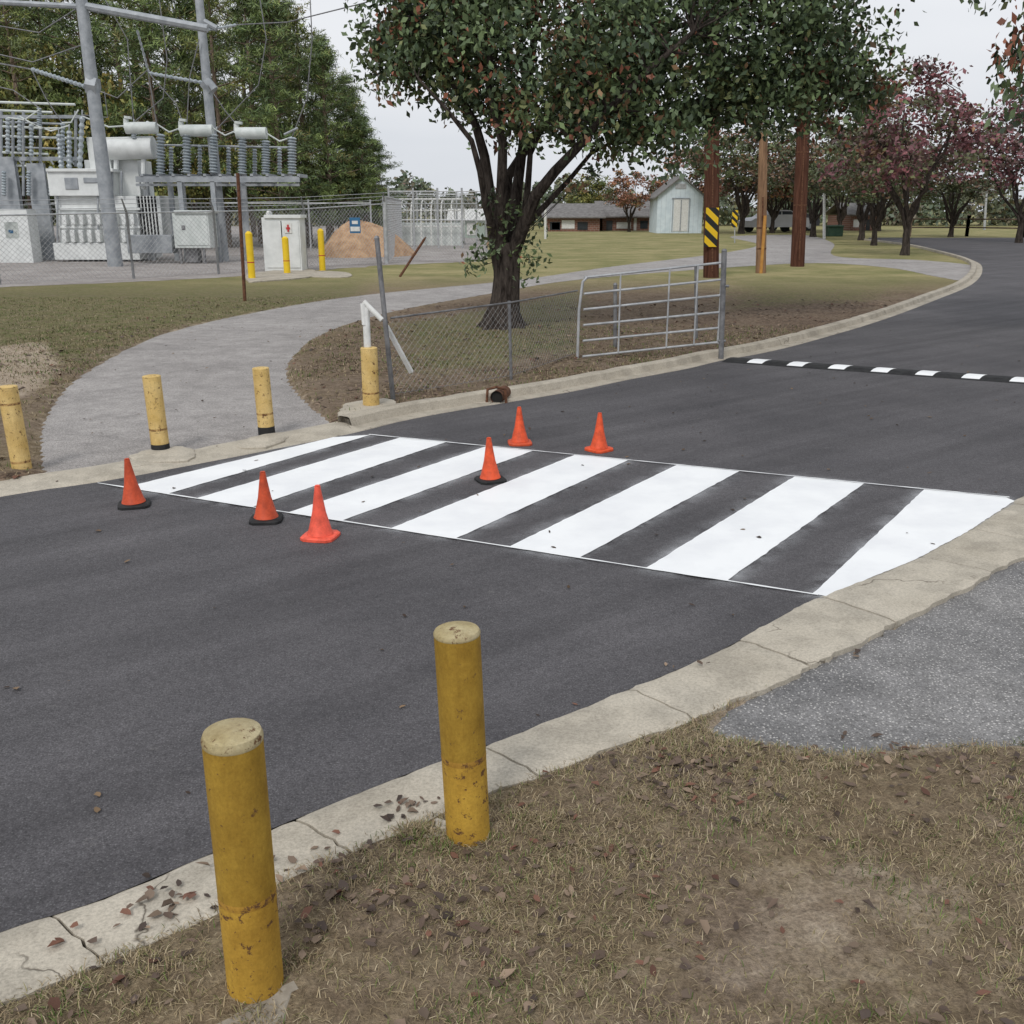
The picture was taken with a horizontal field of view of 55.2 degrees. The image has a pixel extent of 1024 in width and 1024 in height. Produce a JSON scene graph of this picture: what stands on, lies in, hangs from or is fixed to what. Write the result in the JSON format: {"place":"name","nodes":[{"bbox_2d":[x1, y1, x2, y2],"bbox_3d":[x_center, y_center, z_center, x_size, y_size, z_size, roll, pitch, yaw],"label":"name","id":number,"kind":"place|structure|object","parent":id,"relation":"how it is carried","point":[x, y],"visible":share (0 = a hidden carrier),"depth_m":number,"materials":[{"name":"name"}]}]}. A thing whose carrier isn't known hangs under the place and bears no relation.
{"place":"outdoors","nodes":[
{"label":"outdoors","id":0,"kind":"place"},
{"bbox_2d":[447,209,484,237],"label":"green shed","id":1,"kind":"structure","parent":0,"point":[469,229],"depth_m":80.80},
{"bbox_2d":[0,238,1023,931],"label":"asphalt road","id":2,"kind":"structure","parent":0,"point":[176,634],"depth_m":6.23,"materials":[{"name":"asphalt"}]},
{"bbox_2d":[117,458,150,509],"bbox_3d":[-3.050,-0.240,7.853,0.249,0.391,0.249,-6,18,-18],"label":"traffic cone","id":3,"kind":"object","parent":2,"relation":"on","point":[133,498],"visible":1,"depth_m":7.82,"materials":[{"name":"plastic"}]},
{"bbox_2d":[249,471,282,524],"bbox_3d":[-1.889,-0.121,7.474,0.255,0.388,0.255,0,17,0],"label":"traffic cone","id":4,"kind":"object","parent":2,"relation":"on","point":[266,513],"visible":1,"depth_m":7.44,"materials":[{"name":"plastic"}]},
{"bbox_2d":[300,485,340,542],"bbox_3d":[-1.396,-0.004,7.085,0.251,0.394,0.251,4,18,12],"label":"traffic cone","id":5,"kind":"object","parent":2,"relation":"on","point":[320,530],"visible":1,"depth_m":7.05,"materials":[{"name":"plastic"}]},
{"bbox_2d":[5,318,1019,811],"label":"fallen leaves","id":6,"kind":"object","parent":2,"relation":"on","point":[451,564],"visible":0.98,"depth_m":7.29,"materials":[{"name":"brown plant"}]},
{"bbox_2d":[508,407,531,445],"bbox_3d":[0.080,-0.879,9.935,0.250,0.380,0.250,0,17,0],"label":"traffic cone","id":7,"kind":"object","parent":2,"relation":"on","point":[519,437],"visible":1,"depth_m":9.90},
{"bbox_2d":[101,434,1013,595],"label":"crosswalk","id":8,"kind":"structure","parent":2,"relation":"on","point":[726,549],"depth_m":7.91,"materials":[{"name":"paint"}]},
{"bbox_2d":[474,437,506,484],"bbox_3d":[-0.190,-0.462,8.572,0.248,0.389,0.248,-8,19,-23],"label":"traffic cone","id":9,"kind":"object","parent":8,"relation":"on","point":[490,475],"visible":1,"depth_m":8.53,"materials":[{"name":"plastic"}]},
{"bbox_2d":[585,412,612,453],"bbox_3d":[0.862,-0.794,9.667,0.241,0.376,0.241,-15,23,-39],"label":"traffic cone","id":10,"kind":"object","parent":2,"relation":"on","point":[599,444],"visible":1,"depth_m":9.63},
{"bbox_2d":[722,357,1023,383],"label":"speed bump","id":11,"kind":"object","parent":2,"relation":"on","point":[935,374],"visible":1,"depth_m":14.34,"materials":[{"name":"black rubber"}]},
{"bbox_2d":[0,212,1023,1023],"bbox_3d":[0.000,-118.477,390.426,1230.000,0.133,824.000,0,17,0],"label":"ground","id":12,"kind":"structure","parent":0,"point":[788,288],"depth_m":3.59,"materials":[{"name":"brown plant"}]},
{"bbox_2d":[0,384,31,469],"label":"steel bollard","id":13,"kind":"object","parent":12,"relation":"on","point":[14,429],"visible":0.95,"depth_m":8.75,"materials":[{"name":"metal"}]},
{"bbox_2d":[0,79,72,204],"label":"autumn oak tree","id":14,"kind":"object","parent":12,"relation":"on","point":[27,131],"visible":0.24,"depth_m":54.57,"materials":[{"name":"green plant"}]},
{"bbox_2d":[0,32,86,241],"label":"autumn oak tree","id":15,"kind":"object","parent":12,"relation":"on","point":[28,82],"visible":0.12,"depth_m":59.31,"materials":[{"name":"green plant"}]},
{"bbox_2d":[26,62,168,180],"bbox_3d":[-25.098,-21.102,58.643,7.215,10.514,6.875,11,20,32],"label":"autumn oak tree","id":16,"kind":"object","parent":12,"relation":"on","point":[79,102],"visible":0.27,"depth_m":56.75,"materials":[{"name":"green plant"}]},
{"bbox_2d":[0,0,208,266],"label":"steel transmission pole","id":17,"kind":"object","parent":12,"relation":"on","point":[91,85],"visible":0.98,"depth_m":38.63,"materials":[{"name":"metal"}]},
{"bbox_2d":[129,446,195,462],"bbox_3d":[-3.351,-0.520,9.457,0.643,0.100,0.636,0,17,0],"label":"concrete footing","id":18,"kind":"object","parent":12,"relation":"on","point":[177,454],"visible":0.7,"depth_m":9.35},
{"bbox_2d":[142,374,169,449],"bbox_3d":[-3.461,-0.901,9.548,0.189,0.877,0.177,0,17,0],"label":"steel bollard","id":19,"kind":"object","parent":18,"relation":"on","point":[155,409],"visible":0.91,"depth_m":9.46,"materials":[{"name":"metal"}]},
{"bbox_2d":[139,131,197,199],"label":"autumn oak tree","id":20,"kind":"object","parent":12,"relation":"on","point":[160,190],"visible":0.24,"depth_m":55.73,"materials":[{"name":"green plant"}]},
{"bbox_2d":[0,422,364,496],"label":"concrete curb","id":21,"kind":"structure","parent":12,"relation":"on","point":[70,477],"depth_m":9.04,"materials":[{"name":"concrete"}]},
{"bbox_2d":[236,173,246,300],"bbox_3d":[-6.881,-6.928,24.916,0.165,3.203,0.090,0,17,0],"label":"rusty post","id":22,"kind":"object","parent":12,"relation":"on","point":[241,235],"visible":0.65,"depth_m":24.86,"materials":[{"name":"metal"}]},
{"bbox_2d":[0,226,487,286],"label":"gravel bed","id":23,"kind":"object","parent":12,"relation":"on","point":[61,280],"visible":0.38,"depth_m":40.78,"materials":[{"name":"gravel"}]},
{"bbox_2d":[0,0,73,208],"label":"pine tree","id":24,"kind":"object","parent":23,"relation":"on","point":[9,41],"visible":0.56,"depth_m":54.80,"materials":[{"name":"green plant"}]},
{"bbox_2d":[5,0,76,95],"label":"pine tree","id":25,"kind":"object","parent":23,"relation":"on","point":[33,15],"visible":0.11,"depth_m":63.17,"materials":[{"name":"green plant"}]},
{"bbox_2d":[16,0,181,211],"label":"pine tree","id":26,"kind":"object","parent":23,"relation":"on","point":[98,37],"visible":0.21,"depth_m":57.76,"materials":[{"name":"green plant"}]},
{"bbox_2d":[46,110,179,259],"bbox_3d":[-17.798,-14.824,44.297,5.850,6.555,4.600,0,17,0],"label":"power transformer","id":27,"kind":"object","parent":23,"relation":"on","point":[125,155],"visible":0.77,"depth_m":43.84,"materials":[{"name":"paint"}]},
{"bbox_2d":[66,0,183,134],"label":"pine tree","id":28,"kind":"object","parent":23,"relation":"on","point":[112,62],"visible":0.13,"depth_m":65.37,"materials":[{"name":"green plant"}]},
{"bbox_2d":[0,101,307,262],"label":"substation busbar frame","id":29,"kind":"object","parent":23,"relation":"on","point":[37,191],"visible":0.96,"depth_m":43.59,"materials":[{"name":"metal"}]},
{"bbox_2d":[103,0,220,186],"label":"pine tree","id":30,"kind":"object","parent":23,"relation":"on","point":[145,29],"visible":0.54,"depth_m":56.37,"materials":[{"name":"green plant"}]},
{"bbox_2d":[118,0,232,173],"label":"pine tree","id":31,"kind":"object","parent":23,"relation":"on","point":[163,53],"visible":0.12,"depth_m":68.98,"materials":[{"name":"green plant"}]},
{"bbox_2d":[136,0,236,260],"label":"steel transmission pole","id":32,"kind":"object","parent":23,"relation":"on","point":[206,75],"visible":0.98,"depth_m":42.62,"materials":[{"name":"metal"}]},
{"bbox_2d":[0,0,372,135],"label":"overhead power lines","id":33,"kind":"object","parent":32,"relation":"attached to","point":[310,16],"visible":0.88,"depth_m":42.22,"materials":[{"name":"metal"}]},
{"bbox_2d":[135,0,250,214],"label":"pine tree","id":34,"kind":"object","parent":23,"relation":"on","point":[184,14],"visible":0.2,"depth_m":61.68,"materials":[{"name":"green plant"}]},
{"bbox_2d":[172,210,218,263],"bbox_3d":[-13.936,-12.111,43.117,1.844,2.238,1.500,0,17,0],"label":"electrical cabinet","id":35,"kind":"object","parent":23,"relation":"on","point":[191,228],"visible":0.85,"depth_m":42.46,"materials":[{"name":"metal"}]},
{"bbox_2d":[160,3,252,212],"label":"pine tree","id":36,"kind":"object","parent":23,"relation":"on","point":[218,84],"visible":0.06,"depth_m":73.61,"materials":[{"name":"green plant"}]},
{"bbox_2d":[159,0,262,247],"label":"pine tree","id":37,"kind":"object","parent":23,"relation":"on","point":[219,61],"visible":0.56,"depth_m":57.79,"materials":[{"name":"green plant"}]},
{"bbox_2d":[176,137,262,220],"bbox_3d":[-17.726,-19.235,59.136,4.282,6.550,4.494,-16,23,-42],"label":"autumn oak tree","id":38,"kind":"object","parent":23,"relation":"on","point":[202,191],"visible":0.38,"depth_m":58.19,"materials":[{"name":"green plant"}]},
{"bbox_2d":[0,192,486,284],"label":"chain link fence","id":39,"kind":"object","parent":23,"relation":"on","point":[395,222],"visible":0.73,"depth_m":37.22,"materials":[{"name":"metal"}]},
{"bbox_2d":[193,0,311,243],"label":"pine tree","id":40,"kind":"object","parent":23,"relation":"on","point":[244,42],"visible":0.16,"depth_m":63.91,"materials":[{"name":"green plant"}]},
{"bbox_2d":[215,0,298,236],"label":"pine tree","id":41,"kind":"object","parent":23,"relation":"on","point":[243,89],"visible":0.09,"depth_m":79.39,"materials":[{"name":"green plant"}]},
{"bbox_2d":[206,0,342,219],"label":"pine tree","id":42,"kind":"object","parent":23,"relation":"on","point":[273,11],"visible":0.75,"depth_m":56.79,"materials":[{"name":"green plant"}]},
{"bbox_2d":[245,145,311,214],"bbox_3d":[-14.397,-19.649,60.911,4.312,6.284,4.109,-8,19,-23],"label":"autumn oak tree","id":43,"kind":"object","parent":23,"relation":"on","point":[267,195],"visible":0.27,"depth_m":59.44,"materials":[{"name":"green plant"}]},
{"bbox_2d":[222,0,342,214],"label":"pine tree","id":44,"kind":"object","parent":23,"relation":"on","point":[286,58],"visible":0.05,"depth_m":69.53,"materials":[{"name":"green plant"}]},
{"bbox_2d":[244,0,364,245],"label":"pine tree","id":45,"kind":"object","parent":23,"relation":"on","point":[302,122],"visible":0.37,"depth_m":60.23,"materials":[{"name":"green plant"}]},
{"bbox_2d":[285,29,353,239],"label":"pine tree","id":46,"kind":"object","parent":23,"relation":"on","point":[332,111],"visible":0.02,"depth_m":71.81,"materials":[{"name":"green plant"}]},
{"bbox_2d":[283,35,379,236],"bbox_3d":[-11.308,-22.556,60.119,6.239,12.280,5.964,-16,23,-41],"label":"pine tree","id":47,"kind":"object","parent":23,"relation":"on","point":[321,117],"visible":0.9,"depth_m":59.28,"materials":[{"name":"green plant"}]},
{"bbox_2d":[311,158,374,227],"bbox_3d":[-11.104,-19.959,63.072,3.648,5.578,3.828,-15,23,-41],"label":"autumn oak tree","id":48,"kind":"object","parent":23,"relation":"on","point":[351,192],"visible":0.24,"depth_m":62.28,"materials":[{"name":"green plant"}]},
{"bbox_2d":[311,70,384,227],"bbox_3d":[-10.651,-23.033,64.006,5.964,10.877,6.239,-10,20,-28],"label":"pine tree","id":49,"kind":"object","parent":23,"relation":"on","point":[341,117],"visible":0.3,"depth_m":62.93,"materials":[{"name":"green plant"}]},
{"bbox_2d":[317,117,404,226],"bbox_3d":[-9.496,-21.043,62.678,5.964,7.826,6.239,5,18,15],"label":"pine tree","id":50,"kind":"object","parent":23,"relation":"on","point":[358,137],"visible":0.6,"depth_m":61.69,"materials":[{"name":"green plant"}]},
{"bbox_2d":[327,93,397,224],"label":"pine tree","id":51,"kind":"object","parent":23,"relation":"on","point":[380,166],"visible":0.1,"depth_m":67.06,"materials":[{"name":"green plant"}]},
{"bbox_2d":[324,220,416,257],"bbox_3d":[-7.820,-14.002,50.030,4.798,1.798,4.817,10,20,29],"label":"dirt mound","id":52,"kind":"object","parent":23,"relation":"on","point":[364,239],"visible":0.63,"depth_m":48.77,"materials":[{"name":"orange soil"}]},
{"bbox_2d":[340,136,412,220],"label":"pine tree","id":53,"kind":"object","parent":23,"relation":"on","point":[389,167],"visible":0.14,"depth_m":71.57,"materials":[{"name":"green plant"}]},
{"bbox_2d":[380,198,464,245],"bbox_3d":[-5.876,-19.320,65.203,5.400,2.950,4.100,0,17,0],"label":"substation structure","id":54,"kind":"object","parent":23,"relation":"on","point":[428,231],"visible":0.49,"depth_m":64.02,"materials":[{"name":"grey metal"}]},
{"bbox_2d":[387,188,495,247],"bbox_3d":[-4.239,-18.696,62.256,6.499,3.500,6.120,0,17,0],"label":"chain link fence","id":55,"kind":"object","parent":23,"relation":"on","point":[438,211],"visible":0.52,"depth_m":59.41,"materials":[{"name":"metal"}]},
{"bbox_2d":[218,981,298,1023],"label":"concrete footing","id":56,"kind":"object","parent":12,"relation":"on","point":[287,990],"visible":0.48,"depth_m":2.87,"materials":[{"name":"grey concrete"}]},
{"bbox_2d":[201,718,283,1003],"bbox_3d":[-0.776,1.085,2.861,0.168,1.035,0.168,0,17,0],"label":"steel bollard","id":57,"kind":"object","parent":56,"relation":"on","point":[233,754],"visible":0.98,"depth_m":2.76,"materials":[{"name":"metal"}]},
{"bbox_2d":[237,432,288,448],"bbox_3d":[-2.526,-0.699,10.035,0.407,0.100,0.724,4,18,13],"label":"concrete footing","id":58,"kind":"object","parent":12,"relation":"on","point":[266,441],"visible":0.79,"depth_m":9.91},
{"bbox_2d":[252,366,274,435],"bbox_3d":[-2.599,-1.104,10.275,0.188,0.836,0.177,0,17,0],"label":"steel bollard","id":59,"kind":"object","parent":58,"relation":"on","point":[263,398],"visible":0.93,"depth_m":10.19,"materials":[{"name":"metal"}]},
{"bbox_2d":[245,268,315,282],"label":"concrete slab","id":60,"kind":"structure","parent":12,"relation":"on","point":[272,275],"depth_m":34.57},
{"bbox_2d":[245,231,255,277],"bbox_3d":[-8.846,-8.668,33.105,0.239,1.581,0.245,0,17,0],"label":"yellow safety bollard","id":61,"kind":"object","parent":60,"relation":"on","point":[250,253],"visible":0.91,"depth_m":33.01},
{"bbox_2d":[261,215,307,270],"bbox_3d":[-8.698,-10.336,37.650,1.499,2.081,1.165,0,17,0],"label":"electrical cabinet","id":62,"kind":"object","parent":60,"relation":"on","point":[277,228],"visible":0.9,"depth_m":37.17,"materials":[{"name":"metal"}]},
{"bbox_2d":[338,398,395,424],"bbox_3d":[-1.686,-1.157,11.455,0.640,0.135,1.249,0,17,0],"label":"concrete footing","id":63,"kind":"object","parent":12,"relation":"on","point":[357,406],"visible":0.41,"depth_m":11.49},
{"bbox_2d":[360,346,379,405],"bbox_3d":[-1.668,-1.512,11.539,0.199,0.865,0.199,0,17,0],"label":"steel bollard","id":64,"kind":"object","parent":63,"relation":"on","point":[369,372],"visible":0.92,"depth_m":11.44,"materials":[{"name":"metal"}]},
{"bbox_2d":[360,300,412,373],"bbox_3d":[-1.491,-2.085,11.764,0.268,0.977,0.955,5,18,15],"label":"broken gate arm","id":65,"kind":"object","parent":64,"relation":"attached to","point":[366,307],"visible":0.93,"depth_m":11.33},
{"bbox_2d":[0,296,813,478],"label":"dry grass verge","id":66,"kind":"structure","parent":12,"relation":"on","point":[132,329],"depth_m":17.08,"materials":[{"name":"plant"}]},
{"bbox_2d":[0,299,898,478],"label":"fallen leaves","id":67,"kind":"object","parent":12,"relation":"on","point":[318,397],"visible":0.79,"depth_m":18.19,"materials":[{"name":"brown plant"}]},
{"bbox_2d":[433,621,489,846],"bbox_3d":[-0.177,0.881,3.581,0.200,1.004,0.166,0,17,0],"label":"steel bollard","id":68,"kind":"object","parent":12,"relation":"on","point":[458,658],"visible":0.99,"depth_m":3.48,"materials":[{"name":"metal"}]},
{"bbox_2d":[374,236,577,399],"bbox_3d":[-0.116,-2.758,13.399,0.495,2.049,4.481,12,21,34],"label":"chain link fence","id":69,"kind":"object","parent":12,"relation":"on","point":[385,319],"visible":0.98,"depth_m":12.59,"materials":[{"name":"metal"}]},
{"bbox_2d":[40,235,970,472],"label":"asphalt footpath","id":70,"kind":"structure","parent":12,"relation":"on","point":[108,396],"depth_m":14.46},
{"bbox_2d":[0,496,1023,1005],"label":"concrete curb","id":71,"kind":"structure","parent":12,"relation":"on","point":[794,644],"depth_m":4.44,"materials":[{"name":"concrete"}]},
{"bbox_2d":[13,648,1023,1023],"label":"fallen leaves","id":72,"kind":"object","parent":12,"relation":"on","point":[467,942],"visible":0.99,"depth_m":3.31,"materials":[{"name":"brown plant"}]},
{"bbox_2d":[23,169,1023,226],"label":"distant treeline","id":73,"kind":"object","parent":12,"relation":"on","point":[996,208],"visible":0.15,"depth_m":138.28,"materials":[{"name":"green plant"}]},
{"bbox_2d":[564,172,617,202],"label":"yellow tree","id":74,"kind":"object","parent":12,"relation":"on","point":[593,195],"visible":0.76,"depth_m":116.91,"materials":[{"name":"green plant"}]},
{"bbox_2d":[601,169,656,231],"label":"maple tree","id":75,"kind":"object","parent":12,"relation":"on","point":[625,200],"visible":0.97,"depth_m":100.77,"materials":[{"name":"red plant"}]},
{"bbox_2d":[341,0,926,329],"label":"pear tree","id":76,"kind":"object","parent":12,"relation":"on","point":[620,81],"visible":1,"depth_m":17.55,"materials":[{"name":"green plant"}]},
{"bbox_2d":[576,262,720,357],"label":"farm gate","id":77,"kind":"structure","parent":12,"relation":"on","point":[619,321],"depth_m":15.35,"materials":[{"name":"metal"}]},
{"bbox_2d":[338,239,981,429],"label":"concrete curb","id":78,"kind":"structure","parent":12,"relation":"on","point":[371,418],"depth_m":14.18,"materials":[{"name":"concrete"}]},
{"bbox_2d":[647,176,703,232],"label":"garden shed","id":79,"kind":"structure","parent":12,"relation":"on","point":[676,204],"depth_m":95.61,"materials":[{"name":"grey"}]},
{"bbox_2d":[673,183,688,230],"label":"doors and windows","id":80,"kind":"structure","parent":79,"relation":"in","point":[677,202],"depth_m":95.59,"materials":[{"name":"white wood"}]},
{"bbox_2d":[644,147,732,196],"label":"maple tree","id":81,"kind":"object","parent":12,"relation":"on","point":[658,184],"visible":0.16,"depth_m":103.45,"materials":[{"name":"green plant"}]},
{"bbox_2d":[703,5,719,277],"bbox_3d":[6.693,-13.575,32.608,1.108,11.481,0.585,0,17,0],"label":"utility pole","id":82,"kind":"object","parent":12,"relation":"on","point":[711,198],"visible":0.46,"depth_m":33.27,"materials":[{"name":"wood"}]},
{"bbox_2d":[704,208,718,246],"bbox_3d":[6.818,-9.727,33.477,0.436,1.286,0.030,0,17,0],"label":"hazard marker sign","id":83,"kind":"object","parent":82,"relation":"attached to","point":[711,227],"visible":1,"depth_m":33.46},
{"bbox_2d":[718,249,728,358],"bbox_3d":[3.304,-3.218,15.367,0.154,1.763,0.096,0,17,0],"label":"gate post","id":84,"kind":"object","parent":12,"relation":"on","point":[723,286],"visible":0.9,"depth_m":15.32,"materials":[{"name":"metal"}]},
{"bbox_2d":[678,108,817,233],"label":"pear tree","id":85,"kind":"object","parent":12,"relation":"on","point":[732,175],"visible":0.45,"depth_m":91.16,"materials":[{"name":"green plant"}]},
{"bbox_2d":[755,133,767,272],"bbox_3d":[9.213,-11.259,36.001,0.616,5.040,0.418,0,17,0],"label":"utility pole","id":86,"kind":"object","parent":12,"relation":"on","point":[762,189],"visible":0.81,"depth_m":35.83,"materials":[{"name":"wood"}]},
{"bbox_2d":[720,140,825,232],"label":"maple tree","id":87,"kind":"object","parent":12,"relation":"on","point":[774,212],"visible":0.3,"depth_m":95.20,"materials":[{"name":"red plant"}]},
{"bbox_2d":[738,210,809,231],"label":"parked car","id":88,"kind":"object","parent":12,"relation":"on","point":[783,221],"visible":0.48,"depth_m":98.63,"materials":[{"name":"paint"}]},
{"bbox_2d":[790,9,810,266],"bbox_3d":[11.667,-16.674,38.880,1.061,13.686,0.607,0,17,0],"label":"utility pole","id":89,"kind":"object","parent":12,"relation":"on","point":[802,152],"visible":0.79,"depth_m":39.91,"materials":[{"name":"wood"}]},
{"bbox_2d":[753,113,864,236],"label":"pear tree","id":90,"kind":"object","parent":12,"relation":"on","point":[814,215],"visible":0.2,"depth_m":82.48,"materials":[{"name":"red plant"}]},
{"bbox_2d":[809,141,884,224],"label":"pear tree","id":91,"kind":"object","parent":12,"relation":"on","point":[841,216],"visible":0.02,"depth_m":95.85,"materials":[{"name":"red plant"}]},
{"bbox_2d":[793,105,941,239],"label":"pear tree","id":92,"kind":"object","parent":12,"relation":"on","point":[862,216],"visible":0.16,"depth_m":72.97,"materials":[{"name":"red plant"}]},
{"bbox_2d":[713,561,1023,754],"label":"asphalt path entrance","id":93,"kind":"object","parent":12,"relation":"on","point":[952,669],"visible":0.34,"depth_m":4.89,"materials":[{"name":"asphalt"}]},
{"bbox_2d":[825,118,942,245],"bbox_3d":[23.925,-21.259,63.037,7.533,8.151,8.926,5,18,15],"label":"pear tree","id":94,"kind":"object","parent":12,"relation":"on","point":[858,186],"visible":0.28,"depth_m":62.17,"materials":[{"name":"red plant"}]},
{"bbox_2d":[817,54,1023,255],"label":"red pear tree","id":95,"kind":"object","parent":12,"relation":"on","point":[877,148],"visible":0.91,"depth_m":48.52,"materials":[{"name":"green plant"}]},
{"bbox_2d":[911,143,1020,236],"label":"pear tree","id":96,"kind":"object","parent":12,"relation":"on","point":[954,188],"visible":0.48,"depth_m":81.24,"materials":[{"name":"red plant"}]},
{"bbox_2d":[910,215,1023,237],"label":"wooden rail fence","id":97,"kind":"object","parent":12,"relation":"on","point":[968,219],"visible":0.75,"depth_m":84.84,"materials":[{"name":"brown wood"}]},
{"bbox_2d":[951,81,1023,242],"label":"red pear tree","id":98,"kind":"object","parent":12,"relation":"on","point":[1008,169],"visible":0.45,"depth_m":67.77,"materials":[{"name":"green plant"}]},
{"bbox_2d":[959,0,1023,145],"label":"pear tree","id":99,"kind":"object","parent":12,"relation":"on","point":[1016,57],"visible":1,"depth_m":16.00,"materials":[{"name":"red plant"}]},
{"bbox_2d":[4,0,1023,211],"label":"sky","id":100,"kind":"structure","parent":0,"point":[437,154],"materials":[{"name":"white"}]},
{"bbox_2d":[547,218,599,230],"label":"walls","id":101,"kind":"structure","parent":0,"point":[593,224],"depth_m":103.58,"materials":[{"name":"brick"}]},
{"bbox_2d":[540,203,605,217],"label":"roof","id":102,"kind":"structure","parent":101,"relation":"on","point":[577,210],"depth_m":104.71,"materials":[{"name":"grey"}]},
{"bbox_2d":[600,218,648,230],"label":"walls","id":103,"kind":"structure","parent":0,"point":[603,223],"depth_m":107.48,"materials":[{"name":"brick"}]},
{"bbox_2d":[594,201,649,217],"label":"roof","id":104,"kind":"structure","parent":103,"relation":"on","point":[612,211],"depth_m":107.85,"materials":[{"name":"grey"}]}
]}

